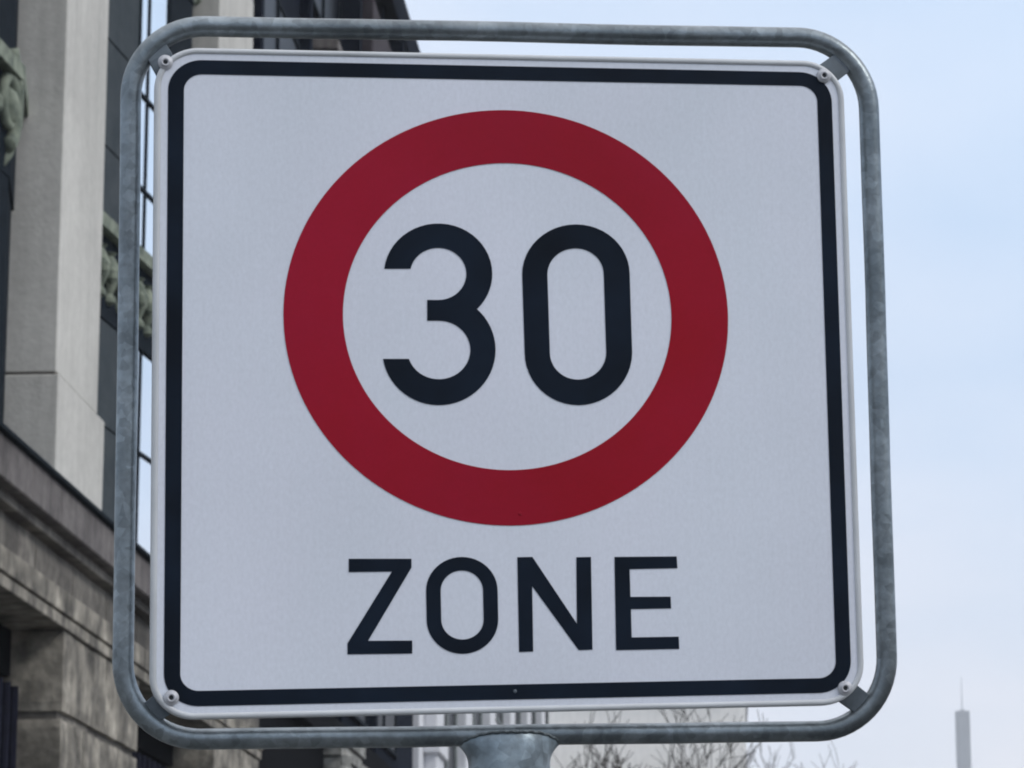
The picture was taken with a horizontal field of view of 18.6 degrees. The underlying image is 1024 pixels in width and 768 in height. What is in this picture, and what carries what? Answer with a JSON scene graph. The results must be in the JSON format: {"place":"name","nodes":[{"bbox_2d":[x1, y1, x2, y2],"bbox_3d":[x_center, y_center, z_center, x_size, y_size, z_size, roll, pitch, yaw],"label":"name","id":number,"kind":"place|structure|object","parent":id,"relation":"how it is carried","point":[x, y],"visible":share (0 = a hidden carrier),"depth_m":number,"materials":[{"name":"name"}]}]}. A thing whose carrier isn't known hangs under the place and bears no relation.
{"place":"outdoors","nodes":[
{"label":"outdoors","id":0,"kind":"place"},
{"bbox_2d":[405,0,1023,767],"label":"sky","id":1,"kind":"structure","parent":0,"point":[947,75],"materials":[{"name":"blue"}]},
{"bbox_2d":[649,709,857,767],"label":"bare tree","id":2,"kind":"object","parent":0,"point":[773,764],"visible":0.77,"depth_m":87.03,"materials":[{"name":"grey plant"}]},
{"label":"pavement","id":3,"kind":"structure","parent":0,"visible":0},
{"bbox_2d":[0,0,262,767],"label":"stone building","id":4,"kind":"structure","parent":3,"relation":"on","point":[63,64],"depth_m":33.77,"materials":[{"name":"stone"}]},
{"bbox_2d":[0,170,8,412],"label":"window","id":5,"kind":"structure","parent":4,"relation":"in","point":[4,180],"depth_m":31.95,"materials":[{"name":"black glass"}]},
{"bbox_2d":[0,0,14,48],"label":"window","id":6,"kind":"structure","parent":4,"relation":"in","point":[7,7],"depth_m":32.36,"materials":[{"name":"black glass"}]},
{"bbox_2d":[135,349,151,553],"bbox_3d":[-4.610,1.065,40.351,0.080,2.720,2.567,-2,-13,9],"label":"window","id":7,"kind":"structure","parent":4,"relation":"in","point":[144,392],"depth_m":39.91,"materials":[{"name":"glass"}]},
{"bbox_2d":[139,0,192,255],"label":"window","id":8,"kind":"structure","parent":4,"relation":"in","point":[154,14],"depth_m":40.70,"materials":[{"name":"glass"}]},
{"bbox_2d":[253,0,420,767],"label":"dark building","id":9,"kind":"structure","parent":3,"relation":"on","point":[381,757],"depth_m":57.78,"materials":[{"name":"stone"}]},
{"bbox_2d":[264,0,299,49],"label":"window","id":10,"kind":"structure","parent":9,"relation":"in","point":[273,8],"depth_m":52.98,"materials":[{"name":"grey glass"}]},
{"bbox_2d":[313,0,340,43],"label":"window","id":11,"kind":"structure","parent":9,"relation":"in","point":[321,8],"depth_m":59.94,"materials":[{"name":"grey glass"}]},
{"bbox_2d":[350,716,367,725],"bbox_3d":[-3.182,5.179,62.415,0.101,3.000,5.000,-1,-12,4],"label":"window","id":12,"kind":"structure","parent":9,"relation":"in","point":[360,720],"depth_m":63.46,"materials":[{"name":"grey glass"}]},
{"bbox_2d":[378,715,397,759],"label":"window","id":13,"kind":"structure","parent":9,"relation":"in","point":[391,720],"depth_m":69.09,"materials":[{"name":"grey glass"}]},
{"bbox_2d":[413,712,548,767],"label":"white pilaster building","id":14,"kind":"structure","parent":3,"relation":"on","point":[442,757],"depth_m":83.94,"materials":[{"name":"grey tile"}]},
{"bbox_2d":[444,714,457,767],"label":"window","id":15,"kind":"structure","parent":14,"relation":"in","point":[449,719],"depth_m":83.31,"materials":[{"name":"grey glass"}]},
{"bbox_2d":[472,713,482,724],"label":"window","id":16,"kind":"structure","parent":14,"relation":"in","point":[477,719],"depth_m":92.04,"materials":[{"name":"grey glass"}]},
{"bbox_2d":[496,713,502,724],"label":"window","id":17,"kind":"structure","parent":14,"relation":"in","point":[499,716],"depth_m":100.87,"materials":[{"name":"grey glass"}]},
{"bbox_2d":[515,713,520,724],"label":"window","id":18,"kind":"structure","parent":14,"relation":"in","point":[517,715],"depth_m":109.91,"materials":[{"name":"grey glass"}]},
{"bbox_2d":[531,712,535,724],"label":"window","id":19,"kind":"structure","parent":14,"relation":"in","point":[533,714],"depth_m":118.75,"materials":[{"name":"grey glass"}]},
{"bbox_2d":[545,712,548,724],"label":"window","id":20,"kind":"structure","parent":14,"relation":"in","point":[546,713],"depth_m":127.44,"materials":[{"name":"grey glass"}]},
{"bbox_2d":[113,16,896,767],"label":"traffic sign","id":21,"kind":"object","parent":3,"relation":"on","point":[497,384],"visible":1,"depth_m":3.70,"materials":[{"name":"metal"}]},
{"bbox_2d":[553,708,763,767],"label":"bare tree","id":22,"kind":"object","parent":3,"relation":"on","point":[606,759],"visible":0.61,"depth_m":60.58,"materials":[{"name":"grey plant"}]},
{"label":"ground","id":23,"kind":"structure","parent":0,"visible":0},
{"bbox_2d":[549,708,747,767],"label":"pale house","id":24,"kind":"structure","parent":23,"relation":"on","point":[643,753],"depth_m":129.79,"materials":[{"name":"beige paint"}]},
{"bbox_2d":[955,678,970,767],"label":"distant tower","id":25,"kind":"structure","parent":23,"relation":"on","point":[963,739],"depth_m":1187.57,"materials":[{"name":"concrete"}]}
]}

